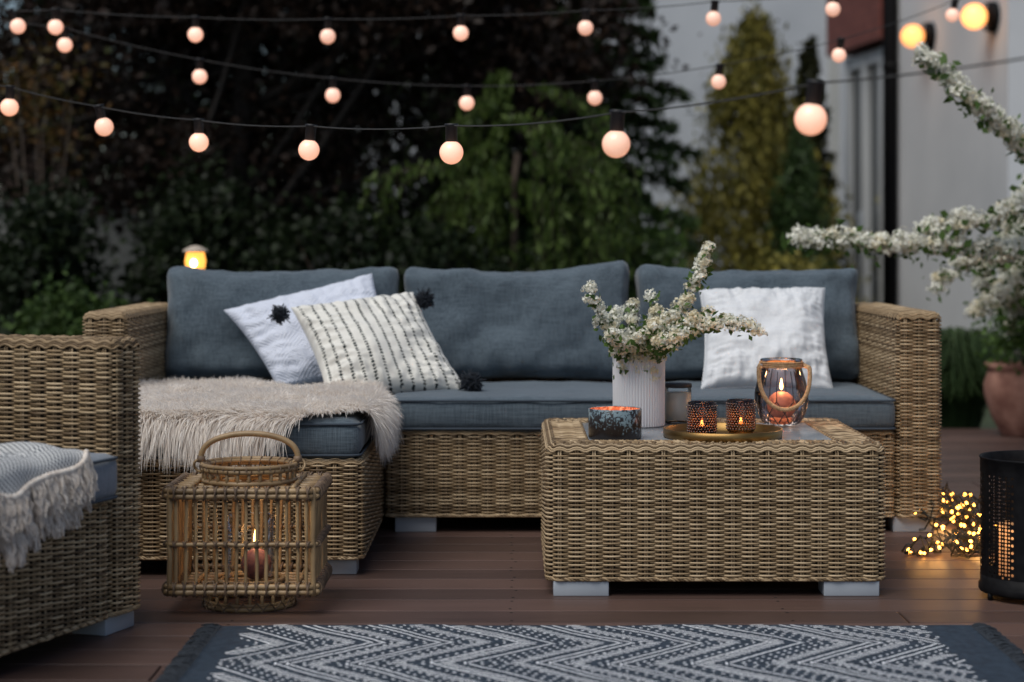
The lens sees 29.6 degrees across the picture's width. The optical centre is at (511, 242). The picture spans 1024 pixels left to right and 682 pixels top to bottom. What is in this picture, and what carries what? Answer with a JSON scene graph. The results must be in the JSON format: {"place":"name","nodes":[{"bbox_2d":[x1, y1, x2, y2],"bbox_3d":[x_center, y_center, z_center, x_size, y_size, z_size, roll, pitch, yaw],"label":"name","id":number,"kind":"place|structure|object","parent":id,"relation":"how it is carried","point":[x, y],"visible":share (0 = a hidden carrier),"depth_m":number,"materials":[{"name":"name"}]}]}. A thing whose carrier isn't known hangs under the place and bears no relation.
{"place":"outdoors","nodes":[
{"label":"outdoors","id":0,"kind":"place"},
{"bbox_2d":[0,0,328,194],"label":"sky","id":1,"kind":"structure","parent":0,"point":[8,6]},
{"bbox_2d":[0,0,839,43],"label":"festoon lights","id":2,"kind":"object","parent":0,"point":[327,34],"visible":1,"depth_m":6.89,"materials":[{"name":"beige glass"}]},
{"bbox_2d":[0,0,958,109],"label":"festoon lights","id":3,"kind":"object","parent":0,"point":[466,101],"visible":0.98,"depth_m":7.10,"materials":[{"name":"beige glass"}]},
{"bbox_2d":[0,429,1023,681],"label":"deck","id":4,"kind":"structure","parent":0,"point":[470,571],"depth_m":4.40,"materials":[{"name":"brown wood"}]},
{"bbox_2d":[0,334,140,656],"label":"wicker armchair","id":5,"kind":"object","parent":4,"relation":"on","point":[79,392],"visible":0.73,"depth_m":4.00,"materials":[{"name":"brown wicker"}]},
{"bbox_2d":[0,442,99,572],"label":"throw blanket","id":6,"kind":"object","parent":5,"relation":"on","point":[52,488],"visible":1,"depth_m":3.65,"materials":[{"name":"white fabric"}]},
{"bbox_2d":[182,245,207,269],"bbox_3d":[-1.210,0.409,7.400,0.100,0.801,0.100,0,0,0],"label":"post lantern","id":7,"kind":"object","parent":4,"relation":"on","point":[195,256],"visible":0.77,"depth_m":7.37,"materials":[{"name":"yellow glass"}]},
{"bbox_2d":[161,431,332,612],"bbox_3d":[-0.588,0.616,4.335,0.351,0.391,0.295,0,0,0],"label":"cane lantern","id":8,"kind":"object","parent":4,"relation":"on","point":[281,480],"visible":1,"depth_m":4.23,"materials":[{"name":"brown wicker"}]},
{"bbox_2d":[241,532,270,579],"bbox_3d":[-0.573,0.692,4.335,0.068,0.125,0.068,0,0,0],"label":"ball candle","id":9,"kind":"object","parent":8,"relation":"on","point":[250,563],"visible":0.45,"depth_m":4.31,"materials":[{"name":"wax"}]},
{"bbox_2d":[138,411,381,573],"bbox_3d":[-0.718,0.613,5.045,0.719,0.394,0.695,0,0,0],"label":"wicker ottoman","id":10,"kind":"object","parent":4,"relation":"on","point":[342,449],"visible":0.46,"depth_m":4.71,"materials":[{"name":"brown wicker"}]},
{"bbox_2d":[138,375,403,475],"bbox_3d":[-0.706,0.530,5.156,0.843,0.305,1.068,0,0,0],"label":"fur throw","id":11,"kind":"object","parent":10,"relation":"on","point":[196,414],"visible":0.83,"depth_m":4.76,"materials":[{"name":"beige fur"}]},
{"bbox_2d":[82,260,941,531],"bbox_3d":[0.000,0.432,5.829,2.409,0.756,0.887,0,0,0],"label":"wicker sofa","id":12,"kind":"object","parent":4,"relation":"on","point":[531,348],"visible":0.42,"depth_m":5.86,"materials":[{"name":"brown"}]},
{"bbox_2d":[224,273,376,384],"bbox_3d":[-0.597,0.265,5.869,0.552,0.342,0.218,0,0,-8],"label":"throw pillow","id":13,"kind":"object","parent":12,"relation":"on","point":[285,353],"visible":0.6,"depth_m":5.83,"materials":[{"name":"white fabric"}]},
{"bbox_2d":[266,288,486,394],"bbox_3d":[-0.398,0.309,5.627,0.628,0.353,0.325,0,0,-7],"label":"throw pillow","id":14,"kind":"object","parent":12,"relation":"on","point":[389,341],"visible":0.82,"depth_m":5.59,"materials":[{"name":"fabric"}]},
{"bbox_2d":[699,287,832,388],"bbox_3d":[0.752,0.287,5.766,0.403,0.308,0.277,0,0,0],"label":"throw pillow","id":15,"kind":"object","parent":12,"relation":"on","point":[791,320],"visible":0.77,"depth_m":5.69,"materials":[{"name":"white fabric"}]},
{"bbox_2d":[154,623,1023,681],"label":"rug","id":16,"kind":"object","parent":4,"relation":"on","point":[974,652],"visible":1,"depth_m":3.79,"materials":[{"name":"fabric"}]},
{"bbox_2d":[541,418,885,595],"bbox_3d":[0.469,0.635,4.770,0.787,0.351,0.685,0,0,0],"label":"wicker coffee table","id":17,"kind":"object","parent":4,"relation":"on","point":[802,500],"visible":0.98,"depth_m":4.43,"materials":[{"name":"brown wicker"}]},
{"bbox_2d":[588,406,641,439],"bbox_3d":[0.245,0.429,4.605,0.127,0.072,0.127,0,0,0],"label":"candle bowl","id":18,"kind":"object","parent":17,"relation":"on","point":[614,422],"visible":1,"depth_m":4.55,"materials":[{"name":"ceramic"}]},
{"bbox_2d":[612,354,664,427],"bbox_3d":[0.322,0.372,4.915,0.134,0.184,0.134,0,0,0],"label":"vase","id":19,"kind":"object","parent":17,"relation":"on","point":[643,392],"visible":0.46,"depth_m":4.86,"materials":[{"name":"white ceramic"}]},
{"bbox_2d":[580,280,632,355],"bbox_3d":[0.256,0.263,4.847,0.079,0.345,0.210,0,0,37],"label":"flower branch","id":20,"kind":"object","parent":19,"relation":"in","point":[602,319],"visible":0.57,"depth_m":4.80,"materials":[{"name":"white plant"}]},
{"bbox_2d":[602,304,625,356],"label":"flower branch","id":21,"kind":"object","parent":19,"relation":"in","point":[616,315],"visible":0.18,"depth_m":4.91,"materials":[{"name":"white plant"}]},
{"bbox_2d":[602,325,633,379],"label":"flower branch","id":22,"kind":"object","parent":19,"relation":"in","point":[617,343],"visible":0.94,"depth_m":4.78,"materials":[{"name":"white plant"}]},
{"bbox_2d":[622,297,640,354],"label":"flower branch","id":23,"kind":"object","parent":19,"relation":"in","point":[631,319],"visible":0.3,"depth_m":4.98,"materials":[{"name":"white plant"}]},
{"bbox_2d":[640,288,664,354],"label":"flower branch","id":24,"kind":"object","parent":19,"relation":"in","point":[654,308],"visible":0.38,"depth_m":4.84,"materials":[{"name":"white plant"}]},
{"bbox_2d":[627,305,681,373],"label":"flower branch","id":25,"kind":"object","parent":19,"relation":"in","point":[654,325],"visible":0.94,"depth_m":4.79,"materials":[{"name":"white plant"}]},
{"bbox_2d":[642,309,703,381],"bbox_3d":[0.368,0.298,4.803,0.113,0.276,0.270,0,0,-28],"label":"flower branch","id":26,"kind":"object","parent":19,"relation":"in","point":[659,342],"visible":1,"depth_m":4.72,"materials":[{"name":"white plant"}]},
{"bbox_2d":[658,305,715,372],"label":"flower branch","id":27,"kind":"object","parent":19,"relation":"in","point":[708,310],"visible":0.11,"depth_m":4.90,"materials":[{"name":"white plant"}]},
{"bbox_2d":[663,240,715,330],"bbox_3d":[0.420,0.214,4.970,0.229,0.442,0.072,0,0,-24],"label":"flower branch","id":28,"kind":"object","parent":19,"relation":"in","point":[701,269],"visible":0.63,"depth_m":4.99,"materials":[{"name":"white plant"}]},
{"bbox_2d":[661,311,767,360],"bbox_3d":[0.461,0.301,4.832,0.345,0.268,0.115,0,0,26],"label":"flower branch","id":29,"kind":"object","parent":19,"relation":"in","point":[711,324],"visible":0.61,"depth_m":4.79,"materials":[{"name":"white plant"}]},
{"bbox_2d":[665,382,691,423],"bbox_3d":[0.428,0.413,4.985,0.071,0.103,0.071,0,0,0],"label":"candle jar","id":30,"kind":"object","parent":17,"relation":"on","point":[676,403],"visible":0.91,"depth_m":4.96,"materials":[{"name":"grey glass"}]},
{"bbox_2d":[663,423,782,442],"bbox_3d":[0.504,0.454,4.632,0.285,0.022,0.285,0,0,0],"label":"tray","id":31,"kind":"object","parent":17,"relation":"on","point":[761,432],"visible":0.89,"depth_m":4.53,"materials":[{"name":"gold metal"}]},
{"bbox_2d":[687,401,716,433],"bbox_3d":[0.452,0.419,4.600,0.073,0.083,0.073,0,0,0],"label":"candle holder","id":32,"kind":"object","parent":31,"relation":"on","point":[702,417],"visible":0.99,"depth_m":4.57,"materials":[{"name":"gold metal"}]},
{"bbox_2d":[726,399,755,433],"bbox_3d":[0.551,0.419,4.665,0.073,0.083,0.073,0,0,0],"label":"candle holder","id":33,"kind":"object","parent":31,"relation":"on","point":[741,416],"visible":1,"depth_m":4.64,"materials":[{"name":"gold metal"}]},
{"bbox_2d":[754,357,811,425],"bbox_3d":[0.684,0.378,4.910,0.140,0.168,0.146,0,0,0],"label":"jar lantern","id":34,"kind":"object","parent":17,"relation":"on","point":[803,388],"visible":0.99,"depth_m":4.90,"materials":[{"name":"clear glass"}]},
{"bbox_2d":[767,378,795,423],"bbox_3d":[0.684,0.401,4.915,0.074,0.115,0.074,0,0,0],"label":"ball candle","id":35,"kind":"object","parent":34,"relation":"in","point":[784,399],"visible":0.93,"depth_m":4.89,"materials":[{"name":"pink wax"}]},
{"bbox_2d":[901,482,997,558],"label":"fairy lights","id":36,"kind":"object","parent":4,"relation":"on","point":[970,544],"visible":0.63,"depth_m":5.08,"materials":[{"name":"yellow plastic"}]},
{"bbox_2d":[978,450,1023,600],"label":"metal lantern","id":37,"kind":"object","parent":4,"relation":"on","point":[1002,575],"visible":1,"depth_m":4.36,"materials":[{"name":"black metal"}]},
{"bbox_2d":[983,360,1023,437],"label":"flower pot","id":38,"kind":"object","parent":4,"relation":"on","point":[1004,391],"visible":0.93,"depth_m":8.04,"materials":[{"name":"ceramic"}]},
{"bbox_2d":[780,42,1023,374],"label":"flowering shrub","id":39,"kind":"object","parent":38,"relation":"in","point":[1002,252],"visible":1,"depth_m":6.49,"materials":[{"name":"white plant"}]},
{"bbox_2d":[0,57,1023,163],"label":"festoon lights","id":40,"kind":"object","parent":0,"point":[810,118],"visible":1,"depth_m":4.10,"materials":[{"name":"beige glass"}]},
{"bbox_2d":[827,0,1023,358],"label":"white house","id":41,"kind":"structure","parent":0,"point":[913,148],"depth_m":13.30,"materials":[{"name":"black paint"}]},
{"bbox_2d":[845,47,882,302],"bbox_3d":[2.634,-0.270,14.387,0.110,2.280,0.986,0,0,-6],"label":"window","id":42,"kind":"structure","parent":41,"relation":"in","point":[863,98],"depth_m":14.34,"materials":[{"name":"grey glass"}]},
{"bbox_2d":[901,22,935,50],"bbox_3d":[2.716,-1.385,12.978,0.217,0.190,0.192,0,0,0],"label":"wall lamp","id":43,"kind":"object","parent":41,"relation":"attached to","point":[912,35],"visible":0.87,"depth_m":12.91,"materials":[{"name":"yellow metal"}]},
{"bbox_2d":[961,1,999,31],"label":"wall lamp","id":44,"kind":"object","parent":41,"relation":"attached to","point":[975,16],"visible":1,"depth_m":11.73,"materials":[{"name":"yellow metal"}]},
{"bbox_2d":[940,326,1021,428],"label":"ornamental grass","id":45,"kind":"object","parent":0,"point":[962,396],"depth_m":8.77,"materials":[{"name":"green plant"}]},
{"bbox_2d":[980,403,997,428],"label":"ground","id":46,"kind":"structure","parent":0,"point":[988,422],"depth_m":10.45,"materials":[{"name":"green plant"}]},
{"bbox_2d":[0,23,112,206],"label":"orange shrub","id":47,"kind":"object","parent":46,"relation":"on","point":[49,135],"visible":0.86,"depth_m":10.37,"materials":[{"name":"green plant"}]},
{"bbox_2d":[0,166,143,334],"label":"leafy shrub","id":48,"kind":"object","parent":46,"relation":"on","point":[47,237],"visible":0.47,"depth_m":9.66,"materials":[{"name":"green plant"}]},
{"bbox_2d":[0,263,153,335],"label":"leafy shrub","id":49,"kind":"object","parent":46,"relation":"on","point":[58,314],"visible":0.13,"depth_m":8.70,"materials":[{"name":"green plant"}]},
{"bbox_2d":[0,0,216,280],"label":"evergreen tree","id":50,"kind":"object","parent":46,"relation":"on","point":[106,170],"visible":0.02,"depth_m":13.91,"materials":[{"name":"green plant"}]},
{"bbox_2d":[0,199,347,307],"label":"garden wall","id":51,"kind":"structure","parent":46,"relation":"on","point":[113,237],"depth_m":13.12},
{"bbox_2d":[93,142,319,304],"bbox_3d":[-1.674,0.205,10.606,1.293,1.540,1.404,0,0,0],"label":"leafy shrub","id":52,"kind":"object","parent":46,"relation":"on","point":[203,218],"visible":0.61,"depth_m":10.36,"materials":[{"name":"green plant"}]},
{"bbox_2d":[76,5,390,265],"bbox_3d":[-2.102,-1.391,14.676,3.018,4.858,3.034,0,0,-39],"label":"evergreen tree","id":53,"kind":"object","parent":46,"relation":"on","point":[194,96],"visible":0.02,"depth_m":14.41,"materials":[{"name":"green plant"}]},
{"bbox_2d":[0,0,701,254],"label":"copper tree","id":54,"kind":"object","parent":46,"relation":"on","point":[567,61],"visible":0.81,"depth_m":11.12,"materials":[{"name":"brown plant"}]},
{"bbox_2d":[227,179,540,293],"bbox_3d":[-0.678,0.318,10.200,1.802,1.318,1.184,0,0,0],"label":"leafy shrub","id":55,"kind":"object","parent":46,"relation":"on","point":[401,253],"visible":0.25,"depth_m":10.07,"materials":[{"name":"green plant"}]},
{"bbox_2d":[259,0,521,267],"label":"evergreen tree","id":56,"kind":"object","parent":46,"relation":"on","point":[428,192],"visible":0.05,"depth_m":13.99,"materials":[{"name":"green plant"}]},
{"bbox_2d":[357,68,645,295],"bbox_3d":[-0.070,0.008,10.496,1.593,1.926,0.857,0,0,0],"label":"weeping tree","id":57,"kind":"object","parent":46,"relation":"on","point":[474,194],"visible":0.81,"depth_m":10.33,"materials":[{"name":"green plant"}]},
{"bbox_2d":[377,1,660,261],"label":"evergreen tree","id":58,"kind":"object","parent":46,"relation":"on","point":[413,189],"visible":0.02,"depth_m":14.52,"materials":[{"name":"green plant"}]},
{"bbox_2d":[456,0,704,271],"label":"conifer tree","id":59,"kind":"object","parent":46,"relation":"on","point":[670,148],"visible":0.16,"depth_m":12.22,"materials":[{"name":"green plant"}]},
{"bbox_2d":[339,0,839,271],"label":"grey house","id":60,"kind":"structure","parent":46,"relation":"on","point":[803,19],"depth_m":22.00,"materials":[{"name":"grey paint"}]},
{"bbox_2d":[475,199,717,300],"bbox_3d":[0.549,0.341,10.918,1.435,1.268,1.138,0,0,23],"label":"leafy shrub","id":61,"kind":"object","parent":46,"relation":"on","point":[657,251],"visible":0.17,"depth_m":10.80,"materials":[{"name":"green plant"}]},
{"bbox_2d":[646,0,878,302],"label":"golden conifer","id":62,"kind":"object","parent":46,"relation":"on","point":[760,124],"visible":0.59,"depth_m":14.00,"materials":[{"name":"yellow plant"}]},
{"bbox_2d":[722,232,869,278],"bbox_3d":[1.617,0.455,10.989,0.709,1.038,0.676,0,0,-27],"label":"yellow shrub","id":63,"kind":"object","parent":46,"relation":"on","point":[786,261],"visible":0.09,"depth_m":10.91,"materials":[{"name":"green plant"}]},
{"bbox_2d":[752,117,845,269],"bbox_3d":[1.859,0.079,12.640,0.985,1.825,0.983,0,0,20],"label":"green conifer","id":64,"kind":"object","parent":46,"relation":"on","point":[798,201],"visible":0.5,"depth_m":12.53,"materials":[{"name":"green plant"}]},
{"bbox_2d":[788,34,856,297],"bbox_3d":[2.245,-0.302,14.579,0.738,2.546,0.750,0,0,0],"label":"spruce tree","id":65,"kind":"object","parent":46,"relation":"on","point":[809,65],"visible":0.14,"depth_m":14.55,"materials":[{"name":"green plant"}]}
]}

